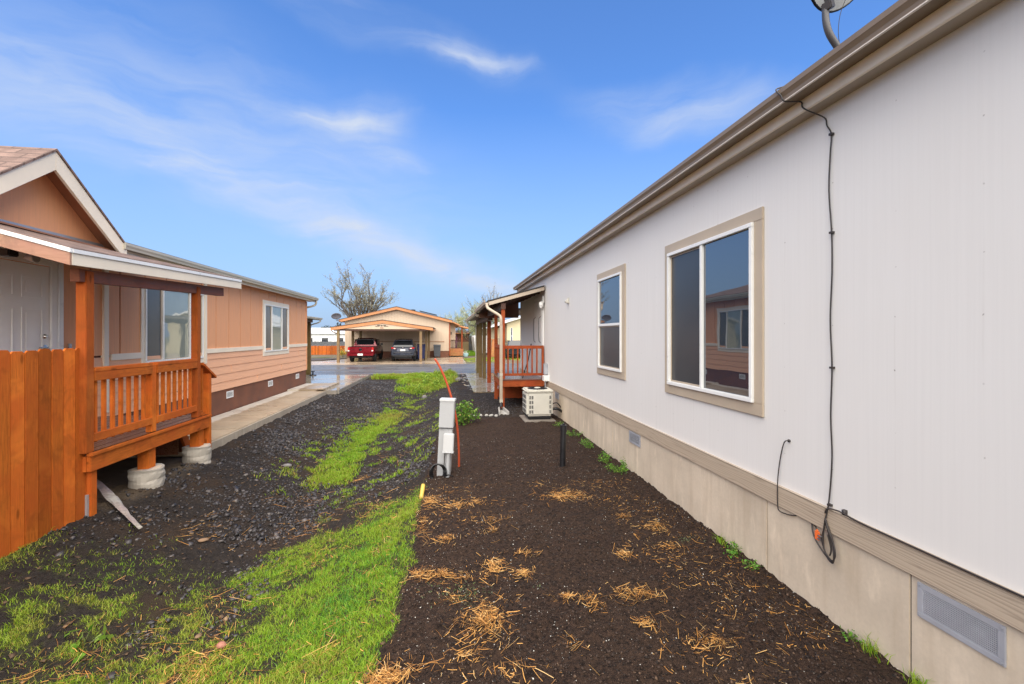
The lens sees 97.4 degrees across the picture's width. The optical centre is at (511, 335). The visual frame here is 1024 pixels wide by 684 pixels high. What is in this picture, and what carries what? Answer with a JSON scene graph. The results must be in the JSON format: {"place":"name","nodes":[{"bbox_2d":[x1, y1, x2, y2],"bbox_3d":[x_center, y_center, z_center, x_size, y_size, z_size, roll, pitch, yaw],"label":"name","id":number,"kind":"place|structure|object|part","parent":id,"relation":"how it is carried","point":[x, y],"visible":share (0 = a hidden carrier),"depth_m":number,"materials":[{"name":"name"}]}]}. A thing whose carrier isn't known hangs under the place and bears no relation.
{"place":"outdoors","nodes":[
{"label":"outdoors","id":0,"kind":"place"},
{"bbox_2d":[129,382,338,457],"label":"path","id":1,"kind":"structure","parent":0,"point":[226,423],"depth_m":10.84,"materials":[{"name":"concrete"}]},
{"bbox_2d":[306,374,369,394],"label":"driveway","id":2,"kind":"structure","parent":0,"point":[346,382],"depth_m":18.14,"materials":[{"name":"concrete"}]},
{"bbox_2d":[251,370,457,499],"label":"channel grass","id":3,"kind":"structure","parent":0,"point":[369,430],"depth_m":9.56,"materials":[{"name":"green plant"}]},
{"bbox_2d":[311,357,465,364],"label":"driveway","id":4,"kind":"structure","parent":0,"point":[430,360],"depth_m":31.46,"materials":[{"name":"beige concrete"}]},
{"bbox_2d":[347,338,382,360],"bbox_3d":[-10.636,0.979,32.929,2.060,1.638,4.915,0,0,-8],"label":"pickup truck","id":5,"kind":"object","parent":4,"relation":"on","point":[361,348],"visible":1,"depth_m":31.41,"materials":[{"name":"red paint"}]},
{"bbox_3d":[-10.565,0.475,32.427,1.197,0.350,0.070,0,0,-8],"label":"rear window","id":6,"kind":"part","parent":5,"relation":"part of","materials":[{"name":"black glass"}]},
{"bbox_2d":[330,320,435,362],"bbox_3d":[-9.288,0.360,33.971,6.840,2.920,6.930,0,0,-8],"label":"carport","id":7,"kind":"object","parent":4,"relation":"on","point":[381,325],"visible":0.95,"depth_m":30.69,"materials":[{"name":"beige"}]},
{"bbox_2d":[391,339,417,360],"bbox_3d":[-7.948,1.011,33.639,1.990,1.573,4.360,0,0,-8],"label":"suv","id":8,"kind":"object","parent":4,"relation":"on","point":[403,348],"visible":0.92,"depth_m":31.71,"materials":[{"name":"grey metal"}]},
{"bbox_2d":[417,344,425,359],"bbox_3d":[-6.809,1.214,33.794,0.636,1.173,0.748,0,0,-8],"label":"wheelie bin","id":9,"kind":"object","parent":4,"relation":"on","point":[423,351],"visible":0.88,"depth_m":33.50,"materials":[{"name":"blue plastic"}]},
{"bbox_2d":[433,344,440,356],"bbox_3d":[-6.191,1.259,37.214,0.615,1.081,0.724,0,0,-8],"label":"wheelie bin","id":10,"kind":"object","parent":4,"relation":"on","point":[437,347],"visible":1,"depth_m":36.92,"materials":[{"name":"grey plastic"}]},
{"bbox_2d":[311,363,519,375],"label":"road","id":11,"kind":"structure","parent":0,"point":[371,370],"depth_m":24.84,"materials":[{"name":"grey asphalt"}]},
{"bbox_2d":[306,316,322,374],"bbox_3d":[-12.046,0.145,18.468,6.905,3.350,4.740,0,0,-8],"label":"carport","id":12,"kind":"object","parent":11,"relation":"on","point":[310,319],"visible":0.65,"depth_m":20.79,"materials":[{"name":"brown"}]},
{"bbox_2d":[0,0,897,332],"label":"sky","id":13,"kind":"structure","parent":0,"point":[450,150],"materials":[{"name":"blue"}]},
{"bbox_2d":[0,351,919,683],"bbox_3d":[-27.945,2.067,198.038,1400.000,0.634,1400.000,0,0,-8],"label":"ground","id":14,"kind":"structure","parent":0,"point":[112,477],"depth_m":3.65,"materials":[{"name":"brown soil"}]},
{"bbox_2d":[0,348,88,558],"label":"fence","id":15,"kind":"object","parent":14,"relation":"on","point":[42,483],"visible":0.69,"depth_m":4.11,"materials":[{"name":"orange wood"}]},
{"bbox_2d":[53,611,120,663],"bbox_3d":[-3.059,2.116,3.150,0.387,0.181,0.341,0,0,-8],"label":"dock weed","id":16,"kind":"object","parent":14,"relation":"on","point":[102,637],"visible":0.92,"depth_m":3.18,"materials":[{"name":"green plant"}]},
{"bbox_2d":[97,479,141,528],"bbox_3d":[-4.341,1.824,4.934,1.361,0.274,0.096,0,0,32],"label":"driftwood","id":17,"kind":"object","parent":14,"relation":"on","point":[109,495],"visible":0.91,"depth_m":4.93,"materials":[{"name":"grey wood"}]},
{"bbox_2d":[0,219,241,515],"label":"porch","id":18,"kind":"object","parent":14,"relation":"on","point":[147,435],"visible":0.91,"depth_m":5.25,"materials":[{"name":"orange wood"}]},
{"bbox_2d":[127,463,165,488],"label":"concrete pier","id":19,"kind":"structure","parent":14,"relation":"on","point":[154,477],"depth_m":5.50,"materials":[{"name":"white concrete"}]},
{"bbox_2d":[0,146,318,416],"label":"manufactured house","id":20,"kind":"structure","parent":14,"relation":"on","point":[253,340],"depth_m":7.29,"materials":[{"name":"paint"}]},
{"bbox_2d":[0,247,63,352],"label":"door","id":21,"kind":"structure","parent":20,"relation":"in","point":[31,296],"depth_m":5.64,"materials":[{"name":"white paint"}]},
{"bbox_2d":[140,288,203,362],"bbox_3d":[-6.467,-0.202,8.654,0.072,1.545,1.995,0,0,-8],"label":"window","id":22,"kind":"structure","parent":20,"relation":"in","point":[165,316],"depth_m":8.36,"materials":[{"name":"white plastic"}]},
{"bbox_2d":[262,300,288,355],"bbox_3d":[-7.183,-0.222,13.731,0.072,1.595,2.100,0,0,-8],"label":"window","id":23,"kind":"structure","parent":20,"relation":"in","point":[275,315],"depth_m":13.61,"materials":[{"name":"white plastic"}]},
{"bbox_2d":[182,443,211,463],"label":"concrete pier","id":24,"kind":"structure","parent":14,"relation":"on","point":[201,454],"depth_m":6.62,"materials":[{"name":"white concrete"}]},
{"bbox_2d":[198,538,207,541],"bbox_3d":[-3.252,2.149,4.737,0.101,0.032,0.068,0,0,-8],"label":"rock","id":25,"kind":"object","parent":14,"relation":"on","point":[202,539],"visible":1,"depth_m":4.72,"materials":[{"name":"beige stone"}]},
{"bbox_2d":[0,453,428,683],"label":"grass","id":26,"kind":"structure","parent":14,"relation":"on","point":[293,654],"depth_m":3.32,"materials":[{"name":"green plant"}]},
{"bbox_2d":[0,409,433,683],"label":"bark scraps","id":27,"kind":"object","parent":14,"relation":"on","point":[14,654],"visible":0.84,"depth_m":3.90,"materials":[{"name":"brown wood"}]},
{"bbox_2d":[216,641,226,648],"bbox_3d":[-2.043,2.175,3.163,0.065,0.045,0.050,0,0,-8],"label":"rock","id":28,"kind":"object","parent":14,"relation":"on","point":[221,644],"visible":0.98,"depth_m":3.15,"materials":[{"name":"pink stone"}]},
{"bbox_2d":[211,391,325,449],"bbox_3d":[-5.593,1.889,10.991,0.035,0.142,7.630,0,0,-8],"label":"path edging","id":29,"kind":"object","parent":14,"relation":"on","point":[219,442],"visible":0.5,"depth_m":9.58,"materials":[{"name":"grey concrete"}]},
{"bbox_2d":[26,380,522,683],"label":"gravel","id":30,"kind":"structure","parent":14,"relation":"on","point":[260,536],"depth_m":6.47,"materials":[{"name":"grey gravel"}]},
{"bbox_2d":[311,328,344,345],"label":"house","id":31,"kind":"structure","parent":14,"relation":"on","point":[323,334],"depth_m":61.19,"materials":[{"name":"white paint"}]},
{"bbox_2d":[311,338,342,341],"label":"window","id":32,"kind":"structure","parent":31,"relation":"in","point":[323,339],"depth_m":61.04,"materials":[{"name":"grey glass"}]},
{"bbox_2d":[311,346,344,354],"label":"fence","id":33,"kind":"object","parent":14,"relation":"on","point":[323,350],"visible":0.39,"depth_m":43.86,"materials":[{"name":"orange wood"}]},
{"bbox_2d":[311,341,344,347],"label":"fence","id":34,"kind":"object","parent":14,"relation":"on","point":[324,343],"visible":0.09,"depth_m":55.34,"materials":[{"name":"stone"}]},
{"bbox_2d":[311,358,346,360],"bbox_3d":[-14.383,1.825,32.509,3.600,0.150,5.400,0,0,-8],"label":"curb","id":35,"kind":"object","parent":14,"relation":"on","point":[318,359],"visible":0.29,"depth_m":33.58,"materials":[{"name":"grey concrete"}]},
{"bbox_2d":[320,258,398,316],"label":"bare tree","id":36,"kind":"object","parent":14,"relation":"on","point":[369,306],"visible":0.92,"depth_m":45.40,"materials":[{"name":"grey plant"}]},
{"bbox_2d":[338,306,458,357],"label":"manufactured house","id":37,"kind":"structure","parent":14,"relation":"on","point":[443,334],"depth_m":37.59,"materials":[{"name":"beige paint"}]},
{"bbox_2d":[331,313,341,322],"bbox_3d":[-14.129,-1.414,36.300,0.858,0.832,0.346,0,0,-39],"label":"satellite dish","id":38,"kind":"object","parent":37,"relation":"attached to","point":[337,316],"visible":1,"depth_m":36.36,"materials":[{"name":"grey paint"}]},
{"bbox_2d":[450,324,467,355],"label":"porch","id":39,"kind":"object","parent":37,"relation":"attached to","point":[455,351],"visible":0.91,"depth_m":40.21,"materials":[{"name":"brown wood"}]},
{"bbox_2d":[419,484,424,498],"bbox_3d":[-1.013,1.774,5.074,0.049,0.162,0.210,0,0,-4],"label":"pipe stub","id":40,"kind":"object","parent":14,"relation":"on","point":[422,489],"visible":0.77,"depth_m":5.07,"materials":[{"name":"yellow plastic"}]},
{"bbox_2d":[3,439,855,683],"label":"straw","id":41,"kind":"object","parent":14,"relation":"on","point":[383,677],"visible":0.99,"depth_m":3.00,"materials":[{"name":"beige plant"}]},
{"bbox_2d":[402,369,457,396],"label":"leafy weeds","id":42,"kind":"object","parent":14,"relation":"on","point":[420,391],"visible":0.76,"depth_m":18.44,"materials":[{"name":"green plant"}]},
{"bbox_2d":[429,463,453,478],"bbox_3d":[-0.884,1.717,5.653,0.309,0.243,0.087,0,0,-8],"label":"cable coil","id":43,"kind":"object","parent":14,"relation":"on","point":[445,474],"visible":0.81,"depth_m":5.63,"materials":[{"name":"black plastic"}]},
{"bbox_2d":[437,397,455,477],"bbox_3d":[-0.848,1.346,5.803,0.235,1.084,0.306,0,0,-2],"label":"utility pedestal","id":44,"kind":"object","parent":14,"relation":"on","point":[446,426],"visible":0.94,"depth_m":5.74,"materials":[{"name":"grey paint"}]},
{"bbox_2d":[434,358,459,466],"bbox_3d":[-0.886,1.091,6.136,0.354,1.578,0.030,0,0,-8],"label":"conduit","id":45,"kind":"object","parent":14,"relation":"on","point":[447,385],"visible":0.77,"depth_m":6.14,"materials":[{"name":"orange plastic"}]},
{"bbox_2d":[439,305,492,349],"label":"bare tree","id":46,"kind":"object","parent":14,"relation":"on","point":[459,321],"visible":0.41,"depth_m":50.09,"materials":[{"name":"plant"}]},
{"bbox_2d":[455,399,479,424],"bbox_3d":[-1.026,1.579,9.160,0.705,0.549,0.809,0,0,34],"label":"shrub","id":47,"kind":"object","parent":14,"relation":"on","point":[465,414],"visible":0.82,"depth_m":9.10,"materials":[{"name":"green plant"}]},
{"bbox_2d":[464,350,474,355],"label":"lawn patch","id":48,"kind":"object","parent":14,"relation":"on","point":[471,352],"visible":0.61,"depth_m":43.28,"materials":[{"name":"green plant"}]},
{"bbox_2d":[469,336,471,350],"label":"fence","id":49,"kind":"object","parent":14,"relation":"on","point":[470,346],"visible":0.06,"depth_m":51.82,"materials":[{"name":"wood"}]},
{"bbox_2d":[471,336,486,352],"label":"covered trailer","id":50,"kind":"object","parent":14,"relation":"on","point":[473,342],"visible":0.14,"depth_m":45.63,"materials":[{"name":"metal"}]},
{"bbox_2d":[461,301,499,327],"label":"bare tree","id":51,"kind":"object","parent":14,"relation":"on","point":[463,312],"visible":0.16,"depth_m":53.05,"materials":[{"name":"grey plant"}]},
{"bbox_2d":[464,286,501,335],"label":"bare tree","id":52,"kind":"object","parent":14,"relation":"on","point":[493,291],"visible":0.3,"depth_m":47.93,"materials":[{"name":"grey plant"}]},
{"bbox_2d":[464,357,519,361],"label":"verge grass","id":53,"kind":"structure","parent":14,"relation":"on","point":[491,359],"depth_m":34.26,"materials":[{"name":"green plant"}]},
{"bbox_2d":[491,339,493,356],"bbox_3d":[-1.589,1.040,38.203,0.470,1.520,0.560,0,0,-8],"label":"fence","id":54,"kind":"object","parent":14,"relation":"on","point":[492,348],"visible":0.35,"depth_m":37.95,"materials":[{"name":"brown wood"}]},
{"bbox_2d":[486,316,519,357],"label":"yellow house","id":55,"kind":"structure","parent":14,"relation":"on","point":[512,328],"depth_m":38.43,"materials":[{"name":"yellow paint"}]},
{"bbox_2d":[498,407,508,414],"bbox_3d":[-0.222,1.768,10.522,0.244,0.125,0.604,0,0,-8],"label":"splash block","id":56,"kind":"object","parent":14,"relation":"on","point":[505,411],"depth_m":10.44,"materials":[{"name":"concrete"}]},
{"bbox_2d":[474,285,544,407],"bbox_3d":[-0.206,0.320,13.080,1.512,3.160,4.640,0,0,-8],"label":"porch","id":57,"kind":"object","parent":14,"relation":"on","point":[508,384],"visible":0.93,"depth_m":11.29,"materials":[{"name":"orange wood"}]},
{"bbox_2d":[505,340,519,357],"bbox_3d":[0.170,1.079,37.087,1.720,1.438,4.200,0,0,-8],"label":"parked car","id":58,"kind":"object","parent":14,"relation":"on","point":[512,343],"visible":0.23,"depth_m":35.53,"materials":[{"name":"white paint"}]},
{"bbox_2d":[519,415,555,422],"bbox_3d":[0.541,1.794,9.696,0.660,0.053,0.790,0,0,-8],"label":"equipment pad","id":59,"kind":"object","parent":14,"relation":"on","point":[526,419],"visible":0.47,"depth_m":9.38,"materials":[{"name":"grey concrete"}]},
{"bbox_2d":[522,387,561,419],"bbox_3d":[0.656,1.438,9.752,0.809,0.653,0.594,0,0,-8],"label":"air conditioner","id":60,"kind":"object","parent":59,"relation":"on","point":[538,403],"visible":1,"depth_m":9.47,"materials":[{"name":"white plastic"}]},
{"bbox_2d":[559,423,566,466],"bbox_3d":[0.699,1.552,6.173,0.120,0.699,0.093,0,0,-38],"label":"vent pipe","id":61,"kind":"object","parent":14,"relation":"on","point":[563,428],"visible":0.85,"depth_m":6.14,"materials":[{"name":"black plastic"}]},
{"bbox_2d":[566,429,582,436],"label":"weed","id":62,"kind":"object","parent":14,"relation":"on","point":[570,433],"visible":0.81,"depth_m":8.00,"materials":[{"name":"green plant"}]},
{"bbox_2d":[580,438,593,448],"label":"weed","id":63,"kind":"object","parent":14,"relation":"on","point":[586,443],"visible":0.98,"depth_m":7.20,"materials":[{"name":"green plant"}]},
{"bbox_2d":[598,449,609,462],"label":"weed","id":64,"kind":"object","parent":14,"relation":"on","point":[605,458],"visible":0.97,"depth_m":6.38,"materials":[{"name":"green plant"}]},
{"bbox_2d":[604,458,628,474],"bbox_3d":[1.358,1.706,5.857,0.315,0.257,0.328,0,0,4],"label":"weed","id":65,"kind":"object","parent":14,"relation":"on","point":[622,468],"visible":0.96,"depth_m":5.87,"materials":[{"name":"green plant"}]},
{"bbox_2d":[712,533,729,545],"bbox_3d":[1.807,1.760,3.858,0.175,0.102,0.240,0,0,-8],"label":"grass tuft","id":66,"kind":"object","parent":14,"relation":"on","point":[719,540],"visible":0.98,"depth_m":3.89,"materials":[{"name":"green plant"}]},
{"bbox_2d":[723,541,742,557],"bbox_3d":[1.807,1.768,3.711,0.208,0.131,0.176,0,0,-33],"label":"weed","id":67,"kind":"object","parent":14,"relation":"on","point":[734,552],"visible":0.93,"depth_m":3.69,"materials":[{"name":"green plant"}]},
{"bbox_2d":[742,559,759,569],"bbox_3d":[1.834,1.775,3.466,0.164,0.117,0.149,0,0,-36],"label":"weed","id":68,"kind":"object","parent":14,"relation":"on","point":[754,567],"visible":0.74,"depth_m":3.45,"materials":[{"name":"green plant"}]},
{"bbox_2d":[513,0,1023,683],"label":"manufactured house","id":69,"kind":"structure","parent":14,"relation":"on","point":[675,324],"depth_m":2.68,"materials":[{"name":"white paint"}]},
{"bbox_2d":[533,296,543,376],"bbox_3d":[0.683,0.040,11.983,0.098,2.120,1.100,0,0,-8],"label":"door","id":70,"kind":"structure","parent":69,"relation":"in","point":[538,323],"depth_m":11.94,"materials":[{"name":"white plastic"}]},
{"bbox_2d":[597,263,625,379],"bbox_3d":[1.469,-0.190,6.720,0.072,1.594,1.163,0,0,-8],"label":"window","id":71,"kind":"structure","parent":69,"relation":"in","point":[611,284],"depth_m":6.64,"materials":[{"name":"white plastic"}]},
{"bbox_2d":[665,206,763,416],"bbox_3d":[1.821,-0.183,4.227,0.072,1.617,1.571,0,0,-8],"label":"window","id":72,"kind":"structure","parent":69,"relation":"in","point":[714,276],"depth_m":4.00,"materials":[{"name":"white plastic"}]},
{"bbox_2d":[777,439,795,515],"bbox_3d":[1.958,1.006,3.204,0.030,0.544,0.161,0,0,-16],"label":"cable","id":73,"kind":"object","parent":69,"relation":"attached to","point":[788,440],"visible":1,"depth_m":3.27,"materials":[{"name":"grey rubber"}]},
{"bbox_2d":[775,86,835,563],"bbox_3d":[1.912,-0.120,2.930,0.194,3.067,0.328,0,0,-53],"label":"cable","id":74,"kind":"object","parent":69,"relation":"attached to","point":[817,536],"visible":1,"depth_m":2.84,"materials":[{"name":"black rubber"}]},
{"bbox_2d":[811,0,852,48],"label":"satellite dish","id":75,"kind":"object","parent":69,"relation":"attached to","point":[825,7],"visible":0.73,"depth_m":2.91,"materials":[{"name":"grey paint"}]},
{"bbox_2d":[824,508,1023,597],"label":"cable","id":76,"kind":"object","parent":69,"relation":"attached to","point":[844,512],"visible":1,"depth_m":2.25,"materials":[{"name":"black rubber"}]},
{"bbox_2d":[839,626,862,642],"bbox_3d":[2.003,1.785,2.666,0.104,0.098,0.135,0,0,5],"label":"weed","id":77,"kind":"object","parent":14,"relation":"on","point":[850,634],"visible":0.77,"depth_m":2.66,"materials":[{"name":"green plant"}]},
{"bbox_2d":[853,633,894,663],"bbox_3d":[2.010,1.740,2.521,0.176,0.116,0.162,0,0,7],"label":"grass tuft","id":78,"kind":"object","parent":14,"relation":"on","point":[870,647],"visible":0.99,"depth_m":2.53,"materials":[{"name":"green plant"}]},
{"bbox_2d":[897,664,930,683],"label":"grass tuft","id":79,"kind":"object","parent":14,"relation":"on","point":[914,680],"visible":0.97,"depth_m":2.30,"materials":[{"name":"green plant"}]},
{"bbox_2d":[455,330,469,350],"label":"brown house","id":80,"kind":"structure","parent":0,"point":[465,343],"depth_m":54.73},
{"bbox_2d":[456,373,493,391],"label":"driveway","id":81,"kind":"structure","parent":0,"point":[477,383],"depth_m":17.36,"materials":[{"name":"concrete"}]},
{"bbox_2d":[466,308,519,382],"bbox_3d":[0.055,0.305,19.060,3.765,3.030,7.110,0,0,-8],"label":"carport","id":82,"kind":"object","parent":81,"relation":"on","point":[480,347],"visible":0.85,"depth_m":19.00,"materials":[{"name":"brown wood"}]},
{"bbox_2d":[402,535,705,609],"bbox_3d":[0.505,1.777,3.415,2.637,0.053,0.566,0,0,-17],"label":"straw","id":83,"kind":"object","parent":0,"point":[460,590],"visible":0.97,"depth_m":3.12,"materials":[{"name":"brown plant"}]},
{"bbox_2d":[389,434,897,683],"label":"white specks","id":84,"kind":"object","parent":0,"point":[559,578],"visible":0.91,"depth_m":3.19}
]}

